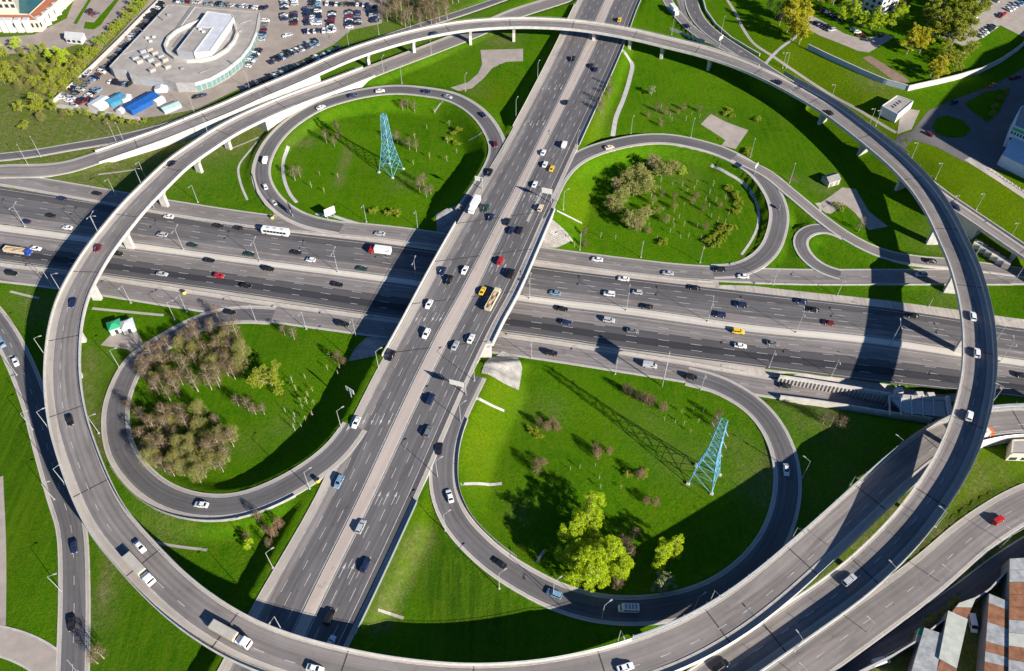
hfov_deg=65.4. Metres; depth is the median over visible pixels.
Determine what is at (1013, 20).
car park
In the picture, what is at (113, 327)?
pavilion
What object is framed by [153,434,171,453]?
bare tree
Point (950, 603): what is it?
scrub tree
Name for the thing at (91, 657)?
bare tree
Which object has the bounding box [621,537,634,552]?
bare tree
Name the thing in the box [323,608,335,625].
off roader
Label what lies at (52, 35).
car park
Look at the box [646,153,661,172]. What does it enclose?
broad tree
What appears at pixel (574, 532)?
spring tree
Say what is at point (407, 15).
bare tree
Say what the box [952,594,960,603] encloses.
scrub tree
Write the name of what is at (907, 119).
apron
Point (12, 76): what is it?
scrub tree
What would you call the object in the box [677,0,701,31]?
ramp gore
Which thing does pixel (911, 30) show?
golden tree
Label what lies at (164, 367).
budding tree
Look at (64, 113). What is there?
scrub tree
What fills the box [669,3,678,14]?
box truck
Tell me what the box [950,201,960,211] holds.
van
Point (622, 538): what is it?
bare tree
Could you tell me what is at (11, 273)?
off roader
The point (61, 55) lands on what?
spring tree
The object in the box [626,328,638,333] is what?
sedan car
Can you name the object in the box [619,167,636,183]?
broad tree
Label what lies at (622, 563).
spring tree
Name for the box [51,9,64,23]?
lawn island
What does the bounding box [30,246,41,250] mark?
sedan car
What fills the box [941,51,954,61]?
hedge tree
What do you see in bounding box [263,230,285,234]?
window glass
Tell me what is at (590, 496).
spring tree
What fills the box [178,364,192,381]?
bare tree
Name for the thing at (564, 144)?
van
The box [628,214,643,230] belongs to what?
broad tree
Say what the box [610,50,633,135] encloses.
drain path
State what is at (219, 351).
bare tree
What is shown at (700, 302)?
ring road surface
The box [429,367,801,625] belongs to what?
loop ramp
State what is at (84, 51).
hedge tree
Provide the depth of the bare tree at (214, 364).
279.24 m
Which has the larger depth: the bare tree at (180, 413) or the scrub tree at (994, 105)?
the scrub tree at (994, 105)
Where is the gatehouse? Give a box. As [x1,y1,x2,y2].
[64,31,85,44]
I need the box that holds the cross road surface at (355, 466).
[217,0,639,670]
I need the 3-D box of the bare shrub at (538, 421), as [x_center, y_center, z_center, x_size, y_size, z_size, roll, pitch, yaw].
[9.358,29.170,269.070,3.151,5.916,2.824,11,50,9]
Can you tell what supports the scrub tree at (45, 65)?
on the ground at (442, 594)
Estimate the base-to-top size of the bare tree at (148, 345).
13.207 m
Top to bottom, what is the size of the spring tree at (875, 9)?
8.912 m
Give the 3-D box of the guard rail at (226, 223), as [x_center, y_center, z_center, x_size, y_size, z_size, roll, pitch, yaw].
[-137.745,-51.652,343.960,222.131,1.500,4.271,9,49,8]
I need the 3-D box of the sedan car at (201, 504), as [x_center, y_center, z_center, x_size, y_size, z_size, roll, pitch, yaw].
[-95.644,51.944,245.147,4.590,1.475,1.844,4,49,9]
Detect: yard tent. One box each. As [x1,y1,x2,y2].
[104,92,125,107]
[115,105,124,113]
[122,91,159,114]
[122,94,131,102]
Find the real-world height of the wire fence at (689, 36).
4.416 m
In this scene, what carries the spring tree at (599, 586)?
on the ground at (442, 594)
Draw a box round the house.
[1005,439,1023,460]
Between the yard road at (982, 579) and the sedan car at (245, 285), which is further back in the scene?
the sedan car at (245, 285)
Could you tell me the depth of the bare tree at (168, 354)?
284.96 m
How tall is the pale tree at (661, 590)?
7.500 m
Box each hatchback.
[21,219,31,223]
[94,244,101,251]
[114,251,123,255]
[214,273,224,278]
[233,225,242,230]
[305,257,315,262]
[632,289,641,294]
[823,320,833,325]
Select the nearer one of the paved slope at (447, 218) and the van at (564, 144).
the paved slope at (447, 218)
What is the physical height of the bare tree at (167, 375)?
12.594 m
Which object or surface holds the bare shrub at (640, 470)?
on the ground at (442, 594)
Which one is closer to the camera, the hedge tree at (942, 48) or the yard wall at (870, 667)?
the yard wall at (870, 667)
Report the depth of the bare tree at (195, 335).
290.93 m
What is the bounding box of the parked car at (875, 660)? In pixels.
[871,656,890,667]
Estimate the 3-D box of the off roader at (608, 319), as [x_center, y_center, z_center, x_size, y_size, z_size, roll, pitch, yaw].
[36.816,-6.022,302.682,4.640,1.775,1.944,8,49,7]
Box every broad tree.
[603,198,627,213]
[606,194,615,209]
[610,177,622,191]
[612,184,631,201]
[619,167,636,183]
[619,209,639,227]
[621,180,644,195]
[625,162,651,180]
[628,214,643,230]
[633,174,659,194]
[633,206,656,223]
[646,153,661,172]
[653,161,674,176]
[663,159,685,175]
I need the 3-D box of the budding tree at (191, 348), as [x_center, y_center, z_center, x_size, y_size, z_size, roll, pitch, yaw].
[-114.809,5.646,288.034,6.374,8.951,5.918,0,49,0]
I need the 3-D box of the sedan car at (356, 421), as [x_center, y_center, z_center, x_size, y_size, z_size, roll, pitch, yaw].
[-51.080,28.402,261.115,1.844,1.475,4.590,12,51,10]
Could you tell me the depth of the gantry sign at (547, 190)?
332.06 m
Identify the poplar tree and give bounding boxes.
[893,0,906,14]
[903,0,912,7]
[921,0,942,25]
[925,6,953,38]
[933,7,956,37]
[935,0,956,18]
[940,7,968,37]
[942,20,969,45]
[953,0,968,10]
[955,0,975,17]
[961,0,979,14]
[961,4,984,37]
[976,0,992,15]
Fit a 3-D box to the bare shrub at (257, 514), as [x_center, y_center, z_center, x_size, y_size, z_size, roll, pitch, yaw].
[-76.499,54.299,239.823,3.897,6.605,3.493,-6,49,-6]
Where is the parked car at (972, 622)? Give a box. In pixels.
[967,613,977,632]
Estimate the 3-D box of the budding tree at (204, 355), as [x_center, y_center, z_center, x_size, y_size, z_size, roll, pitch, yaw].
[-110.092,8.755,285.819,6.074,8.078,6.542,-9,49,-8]
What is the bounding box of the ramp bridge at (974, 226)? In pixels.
[934,181,1023,259]
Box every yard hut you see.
[87,95,108,110]
[152,95,165,105]
[154,84,167,92]
[160,100,181,113]
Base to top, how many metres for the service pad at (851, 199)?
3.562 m
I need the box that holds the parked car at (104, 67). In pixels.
[100,65,108,70]
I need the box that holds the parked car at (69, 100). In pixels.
[63,98,72,102]
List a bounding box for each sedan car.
[11,356,19,366]
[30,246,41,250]
[45,213,55,217]
[56,196,66,200]
[62,225,72,229]
[66,414,73,425]
[68,615,75,631]
[69,298,76,307]
[70,539,77,553]
[91,191,101,195]
[133,540,146,553]
[156,271,167,276]
[163,214,173,218]
[168,160,176,166]
[187,242,197,247]
[194,501,208,508]
[203,257,215,262]
[212,223,223,228]
[224,309,235,314]
[240,283,251,288]
[243,251,254,256]
[269,199,276,205]
[290,250,301,254]
[305,663,324,670]
[316,105,325,109]
[327,635,335,643]
[331,281,343,287]
[348,93,357,97]
[351,416,360,428]
[356,266,367,271]
[359,557,370,572]
[374,231,384,235]
[375,89,384,92]
[422,89,431,93]
[425,299,432,308]
[436,442,442,454]
[439,266,446,275]
[445,489,453,502]
[451,340,459,350]
[461,265,468,274]
[467,333,474,343]
[479,286,486,295]
[487,213,494,221]
[492,557,507,568]
[504,218,510,225]
[508,226,514,233]
[517,226,523,233]
[532,181,537,187]
[542,161,547,167]
[549,165,554,171]
[549,290,560,295]
[556,306,567,311]
[559,319,571,324]
[592,257,602,261]
[604,145,613,149]
[616,662,634,670]
[618,276,628,281]
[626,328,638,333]
[641,304,652,309]
[662,270,673,275]
[688,285,699,290]
[734,343,746,348]
[737,274,748,278]
[766,340,778,346]
[778,382,790,388]
[783,463,789,475]
[795,298,807,303]
[806,307,818,312]
[824,110,833,115]
[906,313,918,318]
[925,258,936,263]
[1015,372,1023,377]
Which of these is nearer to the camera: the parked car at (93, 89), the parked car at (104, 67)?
the parked car at (93, 89)
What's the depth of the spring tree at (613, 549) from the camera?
227.34 m
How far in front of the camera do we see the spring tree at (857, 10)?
432.54 m
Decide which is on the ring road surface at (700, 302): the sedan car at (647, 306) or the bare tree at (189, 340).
the sedan car at (647, 306)
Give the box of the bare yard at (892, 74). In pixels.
[862,56,908,81]
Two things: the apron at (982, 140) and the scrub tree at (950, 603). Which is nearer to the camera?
the scrub tree at (950, 603)
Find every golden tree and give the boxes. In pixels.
[780,0,796,16]
[782,0,801,31]
[782,0,806,16]
[785,11,806,40]
[791,17,813,43]
[796,0,814,21]
[900,26,924,54]
[907,22,921,43]
[912,25,930,50]
[916,27,937,53]
[926,57,939,75]
[929,62,947,79]
[934,54,954,76]
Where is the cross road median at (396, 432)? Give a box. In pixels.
[293,0,612,635]
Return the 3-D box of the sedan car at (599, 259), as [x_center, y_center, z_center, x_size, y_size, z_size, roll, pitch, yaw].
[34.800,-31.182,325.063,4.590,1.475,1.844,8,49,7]
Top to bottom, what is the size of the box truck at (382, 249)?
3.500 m
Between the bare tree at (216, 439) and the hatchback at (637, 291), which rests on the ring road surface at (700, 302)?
the hatchback at (637, 291)
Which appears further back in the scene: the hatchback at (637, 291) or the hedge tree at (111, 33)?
the hedge tree at (111, 33)
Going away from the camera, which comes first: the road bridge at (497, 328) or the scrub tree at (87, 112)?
the road bridge at (497, 328)
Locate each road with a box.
[0,0,506,160]
[0,152,98,177]
[0,178,1023,284]
[0,265,938,419]
[0,306,90,670]
[0,625,78,670]
[364,0,572,76]
[731,154,1023,277]
[837,536,1023,670]
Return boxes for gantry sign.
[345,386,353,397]
[449,379,465,394]
[475,176,482,188]
[542,187,551,202]
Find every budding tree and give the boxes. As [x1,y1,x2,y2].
[137,447,160,468]
[141,432,154,447]
[145,371,159,381]
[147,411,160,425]
[151,429,168,445]
[156,364,173,379]
[159,412,177,430]
[163,449,185,470]
[164,447,183,463]
[166,433,188,455]
[168,411,179,426]
[170,458,189,476]
[173,334,187,352]
[179,440,200,461]
[183,431,200,450]
[185,453,204,471]
[186,341,199,358]
[187,463,206,483]
[188,398,208,418]
[189,414,209,435]
[196,429,212,444]
[197,350,211,365]
[198,447,216,466]
[201,453,217,469]
[204,352,222,372]
[208,422,230,444]
[214,449,230,463]
[216,330,232,348]
[220,424,240,441]
[222,348,235,360]
[230,351,249,373]
[232,338,251,360]
[662,214,670,221]
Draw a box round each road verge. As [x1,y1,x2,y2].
[715,285,1023,328]
[721,364,956,401]
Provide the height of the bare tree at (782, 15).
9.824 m
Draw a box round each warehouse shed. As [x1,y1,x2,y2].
[907,628,942,670]
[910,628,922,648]
[937,660,956,670]
[938,611,967,668]
[951,597,975,617]
[976,594,1008,670]
[1000,558,1023,670]
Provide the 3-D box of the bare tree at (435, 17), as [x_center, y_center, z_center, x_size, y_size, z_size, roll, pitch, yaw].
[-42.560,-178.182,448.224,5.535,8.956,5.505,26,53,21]
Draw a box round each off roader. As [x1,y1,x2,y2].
[5,270,17,276]
[156,232,167,237]
[263,265,274,271]
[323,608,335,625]
[334,474,344,488]
[337,320,349,326]
[355,519,366,533]
[387,349,395,361]
[422,328,430,338]
[423,425,432,437]
[426,393,435,404]
[445,275,453,284]
[482,204,489,212]
[497,256,503,264]
[537,204,543,211]
[545,349,557,356]
[546,588,562,599]
[603,290,614,296]
[603,316,614,323]
[684,373,697,380]
[712,659,729,670]
[713,266,724,271]
[713,311,725,317]
[732,328,744,334]
[734,301,746,307]
[773,79,781,84]
[841,573,856,586]
[915,271,927,276]
[965,410,973,421]
[969,311,976,320]
[973,347,980,357]
[990,515,1004,525]
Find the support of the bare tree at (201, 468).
on the ground at (442, 594)
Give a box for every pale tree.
[646,86,654,93]
[650,576,667,595]
[652,571,671,591]
[660,571,677,588]
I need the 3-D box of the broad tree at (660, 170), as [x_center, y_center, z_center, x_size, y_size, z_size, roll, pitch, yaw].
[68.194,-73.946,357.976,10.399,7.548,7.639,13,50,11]
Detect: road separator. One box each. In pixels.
[0,260,767,377]
[2,186,718,288]
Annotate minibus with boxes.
[618,603,639,613]
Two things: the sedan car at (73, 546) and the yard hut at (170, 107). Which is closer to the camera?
the sedan car at (73, 546)
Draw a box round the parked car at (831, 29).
[827,27,835,31]
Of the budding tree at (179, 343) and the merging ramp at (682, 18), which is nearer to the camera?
the budding tree at (179, 343)
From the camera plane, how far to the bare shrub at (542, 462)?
258.94 m
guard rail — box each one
[0,185,439,247]
[0,262,372,316]
[110,467,295,521]
[252,174,274,214]
[355,501,417,635]
[457,418,515,556]
[507,334,745,372]
[513,3,574,125]
[534,261,713,282]
[579,0,640,145]
[754,282,1013,285]
[960,528,1023,575]
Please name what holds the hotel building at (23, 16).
on the ground at (442, 594)
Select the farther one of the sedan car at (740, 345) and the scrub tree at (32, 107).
the scrub tree at (32, 107)
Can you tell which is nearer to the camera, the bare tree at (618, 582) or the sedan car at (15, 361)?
the bare tree at (618, 582)
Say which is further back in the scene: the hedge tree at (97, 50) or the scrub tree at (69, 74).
the hedge tree at (97, 50)
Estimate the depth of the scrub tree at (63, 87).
403.40 m
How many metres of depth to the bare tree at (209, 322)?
291.06 m
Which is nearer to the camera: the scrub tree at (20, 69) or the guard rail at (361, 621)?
the guard rail at (361, 621)
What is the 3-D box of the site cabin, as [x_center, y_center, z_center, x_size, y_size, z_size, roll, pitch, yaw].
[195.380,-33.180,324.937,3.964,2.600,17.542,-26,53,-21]
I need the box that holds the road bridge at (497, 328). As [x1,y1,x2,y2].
[382,208,554,357]
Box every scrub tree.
[0,46,8,56]
[0,60,12,68]
[0,63,12,73]
[0,72,6,82]
[5,71,19,81]
[8,60,18,69]
[12,100,25,110]
[13,81,25,89]
[14,64,24,74]
[16,47,24,53]
[16,57,28,69]
[17,119,28,129]
[19,73,31,81]
[23,52,36,62]
[23,81,31,87]
[26,44,37,53]
[26,75,37,84]
[26,100,38,109]
[27,92,42,105]
[28,63,36,71]
[29,68,41,78]
[30,75,40,85]
[33,85,43,93]
[33,103,43,110]
[35,112,46,121]
[36,42,48,52]
[39,62,49,69]
[39,83,48,92]
[44,74,53,86]
[46,62,56,69]
[46,98,58,109]
[47,84,58,93]
[49,77,57,85]
[50,53,62,64]
[53,64,61,71]
[53,79,69,91]
[56,73,64,80]
[58,85,68,93]
[59,108,67,115]
[65,108,73,115]
[66,72,76,82]
[70,65,82,76]
[72,59,84,71]
[72,76,82,85]
[74,55,86,61]
[82,107,91,115]
[109,113,116,120]
[922,616,933,625]
[929,613,940,621]
[940,40,955,51]
[945,49,959,59]
[947,600,954,608]
[950,60,964,70]
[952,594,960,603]
[962,48,972,59]
[989,102,998,109]
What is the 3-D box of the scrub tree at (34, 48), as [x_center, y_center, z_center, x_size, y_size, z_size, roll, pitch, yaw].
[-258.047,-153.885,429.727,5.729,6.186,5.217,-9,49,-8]
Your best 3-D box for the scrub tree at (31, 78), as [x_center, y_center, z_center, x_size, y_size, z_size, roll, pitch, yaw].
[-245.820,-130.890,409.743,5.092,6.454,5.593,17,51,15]
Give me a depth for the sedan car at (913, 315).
303.99 m
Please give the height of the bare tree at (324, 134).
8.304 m
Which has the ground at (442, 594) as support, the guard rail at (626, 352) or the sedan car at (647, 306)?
the guard rail at (626, 352)
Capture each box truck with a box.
[368,244,391,255]
[468,194,480,213]
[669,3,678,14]
[985,427,994,436]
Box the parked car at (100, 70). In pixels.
[97,68,105,73]
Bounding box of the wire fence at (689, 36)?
[670,27,704,43]
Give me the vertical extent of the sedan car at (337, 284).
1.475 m
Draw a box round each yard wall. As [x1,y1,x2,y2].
[53,0,161,120]
[860,570,1006,670]
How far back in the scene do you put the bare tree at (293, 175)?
356.68 m
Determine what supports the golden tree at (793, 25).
on the ground at (442, 594)
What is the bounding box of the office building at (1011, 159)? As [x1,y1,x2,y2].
[997,106,1023,177]
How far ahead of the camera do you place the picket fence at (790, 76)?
373.50 m
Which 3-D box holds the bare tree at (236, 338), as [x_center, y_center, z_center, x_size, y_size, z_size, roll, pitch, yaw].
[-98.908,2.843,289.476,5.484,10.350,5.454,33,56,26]
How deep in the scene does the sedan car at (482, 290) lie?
299.54 m
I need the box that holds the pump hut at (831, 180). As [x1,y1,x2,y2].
[821,173,840,186]
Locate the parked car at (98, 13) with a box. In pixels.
[92,11,100,16]
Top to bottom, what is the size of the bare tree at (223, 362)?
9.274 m
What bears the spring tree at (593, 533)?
on the ground at (442, 594)
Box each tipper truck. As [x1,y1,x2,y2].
[2,245,32,256]
[484,287,500,310]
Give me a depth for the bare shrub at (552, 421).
269.81 m
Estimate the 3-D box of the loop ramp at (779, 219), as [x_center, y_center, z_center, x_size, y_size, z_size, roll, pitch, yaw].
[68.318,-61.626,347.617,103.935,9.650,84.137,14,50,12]
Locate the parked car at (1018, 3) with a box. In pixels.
[1014,1,1021,6]
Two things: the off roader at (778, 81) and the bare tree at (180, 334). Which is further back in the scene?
the off roader at (778, 81)
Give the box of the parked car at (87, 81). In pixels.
[83,79,92,83]
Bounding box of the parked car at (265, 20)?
[261,18,269,21]
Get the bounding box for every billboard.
[324,206,334,218]
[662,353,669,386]
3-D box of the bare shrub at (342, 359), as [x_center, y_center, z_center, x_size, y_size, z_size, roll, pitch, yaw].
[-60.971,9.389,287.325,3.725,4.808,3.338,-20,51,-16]
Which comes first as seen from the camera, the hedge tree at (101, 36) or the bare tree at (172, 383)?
the bare tree at (172, 383)
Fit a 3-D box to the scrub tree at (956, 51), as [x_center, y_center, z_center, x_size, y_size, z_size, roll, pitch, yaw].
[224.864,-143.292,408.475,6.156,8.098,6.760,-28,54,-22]
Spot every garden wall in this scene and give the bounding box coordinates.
[807,44,908,90]
[907,42,1023,90]
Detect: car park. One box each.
[0,0,137,53]
[56,0,386,117]
[807,16,893,51]
[943,0,1023,45]
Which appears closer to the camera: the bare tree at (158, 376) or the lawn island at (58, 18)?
the bare tree at (158, 376)
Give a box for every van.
[0,335,5,347]
[262,156,267,163]
[507,268,514,278]
[561,141,567,148]
[642,360,656,368]
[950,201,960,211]
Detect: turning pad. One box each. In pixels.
[451,49,522,90]
[701,114,747,148]
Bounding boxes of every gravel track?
[0,476,5,625]
[965,157,1023,197]
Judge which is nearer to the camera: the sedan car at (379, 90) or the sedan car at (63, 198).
the sedan car at (63, 198)
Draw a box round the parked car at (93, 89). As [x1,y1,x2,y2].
[90,87,99,92]
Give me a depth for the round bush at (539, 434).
267.12 m
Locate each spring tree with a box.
[9,36,22,48]
[43,48,52,59]
[52,46,61,55]
[57,48,69,63]
[243,538,253,549]
[553,540,578,567]
[556,515,589,547]
[563,551,596,587]
[571,502,604,525]
[571,559,610,592]
[575,536,595,566]
[576,490,606,514]
[576,521,601,544]
[581,537,609,565]
[594,535,611,547]
[596,536,625,567]
[597,559,614,588]
[610,553,634,579]
[651,542,672,571]
[657,537,673,558]
[669,534,684,559]
[680,165,687,174]
[837,0,846,11]
[838,7,847,21]
[842,0,855,18]
[848,0,862,21]
[857,11,869,27]
[868,12,882,30]
[870,6,883,18]
[878,13,888,27]
[880,11,891,24]
[886,8,904,28]
[892,4,909,23]
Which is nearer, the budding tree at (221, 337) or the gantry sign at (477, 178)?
the budding tree at (221, 337)
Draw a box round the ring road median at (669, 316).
[0,224,1023,365]
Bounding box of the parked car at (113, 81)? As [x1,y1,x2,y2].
[110,78,117,84]
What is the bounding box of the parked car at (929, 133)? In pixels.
[924,131,934,136]
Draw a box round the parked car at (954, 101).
[948,99,958,104]
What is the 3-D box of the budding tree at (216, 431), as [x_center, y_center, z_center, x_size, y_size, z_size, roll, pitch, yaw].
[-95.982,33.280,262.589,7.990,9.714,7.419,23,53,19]
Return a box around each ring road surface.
[0,186,1023,359]
[0,231,1023,397]
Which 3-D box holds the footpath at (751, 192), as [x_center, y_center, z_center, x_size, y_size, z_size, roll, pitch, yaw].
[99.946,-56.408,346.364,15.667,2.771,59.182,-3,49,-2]
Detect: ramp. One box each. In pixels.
[101,306,366,519]
[251,85,505,234]
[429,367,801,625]
[526,133,788,278]
[662,0,741,53]
[684,0,801,91]
[764,483,1023,670]
[793,224,842,278]
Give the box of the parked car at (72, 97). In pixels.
[66,95,75,99]
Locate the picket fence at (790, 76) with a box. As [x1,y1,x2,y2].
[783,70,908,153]
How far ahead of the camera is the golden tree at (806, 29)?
416.17 m
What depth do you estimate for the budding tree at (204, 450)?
255.26 m
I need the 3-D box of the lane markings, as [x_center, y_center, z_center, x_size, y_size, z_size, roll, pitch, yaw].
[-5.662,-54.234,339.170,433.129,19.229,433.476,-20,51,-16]
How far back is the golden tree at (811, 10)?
429.21 m
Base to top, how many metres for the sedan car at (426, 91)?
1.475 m
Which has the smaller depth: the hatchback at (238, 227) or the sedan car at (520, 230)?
the sedan car at (520, 230)
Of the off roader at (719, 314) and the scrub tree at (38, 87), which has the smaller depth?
the off roader at (719, 314)
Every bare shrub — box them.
[240,531,249,539]
[252,509,262,521]
[260,524,269,533]
[264,537,272,547]
[266,525,277,537]
[272,517,284,527]
[331,350,340,361]
[338,357,346,364]
[532,462,541,475]
[535,417,542,426]
[539,456,548,465]
[542,421,552,430]
[549,416,556,426]
[554,422,561,430]
[592,442,600,451]
[592,447,603,460]
[621,383,630,392]
[628,384,635,396]
[636,467,645,477]
[638,390,646,400]
[643,393,651,403]
[643,495,650,505]
[649,395,658,405]
[651,497,659,505]
[660,402,668,412]
[709,414,720,427]
[714,409,722,417]
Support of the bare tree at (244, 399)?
on the ground at (442, 594)
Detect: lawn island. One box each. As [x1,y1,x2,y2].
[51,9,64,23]
[74,0,90,23]
[84,0,117,28]
[932,116,970,137]
[965,88,1009,121]
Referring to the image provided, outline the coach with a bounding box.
[261,225,289,236]
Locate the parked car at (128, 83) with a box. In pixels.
[125,80,132,86]
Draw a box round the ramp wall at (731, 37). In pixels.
[702,0,759,55]
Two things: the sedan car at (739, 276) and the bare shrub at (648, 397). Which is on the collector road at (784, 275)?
the sedan car at (739, 276)
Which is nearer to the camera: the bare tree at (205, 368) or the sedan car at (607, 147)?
the bare tree at (205, 368)
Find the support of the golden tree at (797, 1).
on the ground at (442, 594)
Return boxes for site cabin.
[972,239,1011,269]
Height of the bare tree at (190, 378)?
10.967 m
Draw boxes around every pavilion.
[106,318,122,335]
[120,317,136,334]
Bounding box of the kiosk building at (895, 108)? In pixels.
[878,95,913,122]
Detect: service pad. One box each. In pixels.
[101,331,142,351]
[815,187,887,229]
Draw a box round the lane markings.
[0,0,1023,670]
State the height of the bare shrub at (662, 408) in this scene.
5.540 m
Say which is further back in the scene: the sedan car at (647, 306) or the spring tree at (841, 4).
the spring tree at (841, 4)
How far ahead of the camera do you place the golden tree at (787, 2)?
433.70 m
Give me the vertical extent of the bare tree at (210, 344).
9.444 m
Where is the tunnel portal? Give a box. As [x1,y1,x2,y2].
[777,375,951,423]
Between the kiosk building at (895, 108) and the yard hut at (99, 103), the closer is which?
the kiosk building at (895, 108)
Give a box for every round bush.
[368,206,377,213]
[534,432,545,438]
[711,242,720,247]
[719,223,726,230]
[727,224,737,231]
[732,208,740,214]
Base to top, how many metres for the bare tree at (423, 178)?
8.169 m
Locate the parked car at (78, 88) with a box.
[75,86,84,91]
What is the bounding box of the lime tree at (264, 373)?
[245,359,283,395]
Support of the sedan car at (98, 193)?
on the collector road at (784, 275)
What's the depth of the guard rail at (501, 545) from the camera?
240.44 m
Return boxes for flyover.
[43,66,1023,670]
[94,16,998,670]
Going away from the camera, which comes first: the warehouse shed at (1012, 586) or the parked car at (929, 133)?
the warehouse shed at (1012, 586)
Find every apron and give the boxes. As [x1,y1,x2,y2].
[894,68,1023,172]
[897,109,919,133]
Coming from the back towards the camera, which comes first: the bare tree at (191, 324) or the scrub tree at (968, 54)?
the scrub tree at (968, 54)
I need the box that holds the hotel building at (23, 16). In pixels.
[0,0,73,32]
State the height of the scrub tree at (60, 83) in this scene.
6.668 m
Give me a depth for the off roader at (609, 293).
311.34 m
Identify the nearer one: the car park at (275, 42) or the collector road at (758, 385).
the collector road at (758, 385)
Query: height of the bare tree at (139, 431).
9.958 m
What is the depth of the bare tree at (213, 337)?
288.22 m
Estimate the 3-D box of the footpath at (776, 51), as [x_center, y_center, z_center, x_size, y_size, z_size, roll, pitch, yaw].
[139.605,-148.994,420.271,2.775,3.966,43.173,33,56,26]
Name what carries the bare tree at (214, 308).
on the ground at (442, 594)
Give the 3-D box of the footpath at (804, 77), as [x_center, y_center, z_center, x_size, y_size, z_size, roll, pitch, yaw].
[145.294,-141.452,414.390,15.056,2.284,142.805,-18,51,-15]
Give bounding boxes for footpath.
[10,291,39,298]
[91,307,163,315]
[98,169,135,174]
[154,540,206,550]
[232,137,258,147]
[237,138,259,199]
[281,146,297,202]
[315,213,358,222]
[378,608,403,619]
[460,482,501,485]
[476,397,503,411]
[536,550,544,561]
[557,210,581,223]
[710,164,759,254]
[726,0,896,132]
[765,35,797,63]
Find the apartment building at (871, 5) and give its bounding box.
[847,0,898,16]
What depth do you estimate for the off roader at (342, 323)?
300.85 m
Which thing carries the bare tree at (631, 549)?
on the ground at (442, 594)
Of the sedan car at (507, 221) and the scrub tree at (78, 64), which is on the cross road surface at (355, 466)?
the sedan car at (507, 221)
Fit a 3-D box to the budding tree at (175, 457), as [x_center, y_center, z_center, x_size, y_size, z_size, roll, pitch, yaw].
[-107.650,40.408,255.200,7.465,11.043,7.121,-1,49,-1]
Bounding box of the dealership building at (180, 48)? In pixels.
[109,4,260,91]
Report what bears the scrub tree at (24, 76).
on the ground at (442, 594)
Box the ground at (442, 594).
[0,0,1023,670]
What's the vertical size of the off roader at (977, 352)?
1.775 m
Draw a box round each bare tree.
[84,652,99,665]
[88,642,106,659]
[122,399,135,411]
[129,424,147,443]
[132,407,145,421]
[134,360,147,377]
[135,354,152,372]
[135,363,150,382]
[137,442,150,455]
[140,342,158,364]
[142,414,160,434]
[142,445,160,461]
[143,432,161,450]
[145,354,156,369]
[146,377,160,394]
[151,338,165,352]
[152,372,164,386]
[152,400,172,424]
[152,454,166,471]
[153,351,169,368]
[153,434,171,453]
[154,341,165,355]
[154,414,169,436]
[159,334,171,347]
[161,386,173,400]
[162,369,179,391]
[163,347,175,363]
[164,403,176,417]
[164,426,182,441]
[165,377,182,396]
[165,463,176,475]
[169,351,180,367]
[170,403,188,421]
[172,368,183,383]
[176,331,188,344]
[176,353,190,371]
[176,410,191,430]
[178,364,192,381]
[182,326,191,338]
[183,337,195,349]
[184,372,200,391]
[186,317,201,338]
[186,350,198,365]
[189,328,202,343]
[194,460,209,477]
[196,341,206,353]
[197,438,213,459]
[199,363,210,381]
[200,370,213,389]
[204,318,218,337]
[207,340,220,355]
[208,362,224,380]
[208,433,224,450]
[209,371,222,387]
[209,413,222,426]
[210,304,218,316]
[211,335,221,350]
[213,458,227,472]
[214,349,227,363]
[216,358,232,375]
[217,444,233,460]
[218,320,228,336]
[219,350,235,369]
[220,325,235,343]
[220,336,235,353]
[221,428,235,446]
[224,360,238,379]
[225,318,241,338]
[231,334,243,348]
[232,394,239,405]
[240,397,250,410]
[247,402,259,414]
[256,402,267,414]
[279,323,288,334]
[286,326,296,339]
[288,165,298,180]
[321,128,327,142]
[385,2,393,17]
[391,0,399,19]
[392,130,400,142]
[400,10,407,26]
[402,6,411,23]
[409,6,416,18]
[415,11,424,27]
[415,176,423,192]
[419,172,426,183]
[422,5,429,18]
[423,185,429,197]
[426,5,434,23]
[427,183,434,192]
[429,0,436,16]
[431,11,438,24]
[434,5,442,20]
[443,0,451,20]
[611,576,624,591]
[618,534,628,544]
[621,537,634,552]
[626,545,636,557]
[628,526,640,538]
[770,1,782,18]
[776,10,786,24]
[820,411,831,423]
[828,413,838,426]
[836,415,847,427]
[857,216,866,231]
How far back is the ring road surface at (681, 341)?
301.96 m
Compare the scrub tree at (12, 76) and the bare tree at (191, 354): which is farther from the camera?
the scrub tree at (12, 76)
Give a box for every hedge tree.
[81,47,87,55]
[81,54,89,63]
[88,49,96,54]
[90,46,99,55]
[94,41,102,50]
[99,33,108,43]
[105,30,115,37]
[110,24,118,32]
[114,20,121,30]
[121,12,130,21]
[126,3,133,10]
[129,6,139,16]
[133,0,143,9]
[934,42,948,53]
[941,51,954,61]
[952,51,967,63]
[965,40,980,52]
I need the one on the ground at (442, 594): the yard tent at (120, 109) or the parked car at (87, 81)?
the yard tent at (120, 109)
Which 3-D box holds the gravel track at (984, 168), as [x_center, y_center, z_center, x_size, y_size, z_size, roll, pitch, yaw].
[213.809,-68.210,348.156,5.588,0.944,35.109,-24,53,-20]
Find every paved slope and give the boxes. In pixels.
[348,337,390,360]
[436,205,463,231]
[481,351,521,389]
[540,220,572,247]
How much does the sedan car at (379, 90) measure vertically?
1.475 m
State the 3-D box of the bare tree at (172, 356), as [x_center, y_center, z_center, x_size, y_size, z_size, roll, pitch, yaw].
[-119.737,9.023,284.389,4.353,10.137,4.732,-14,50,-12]
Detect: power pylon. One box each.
[377,113,404,178]
[686,416,727,495]
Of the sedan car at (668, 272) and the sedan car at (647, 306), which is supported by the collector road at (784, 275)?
the sedan car at (668, 272)

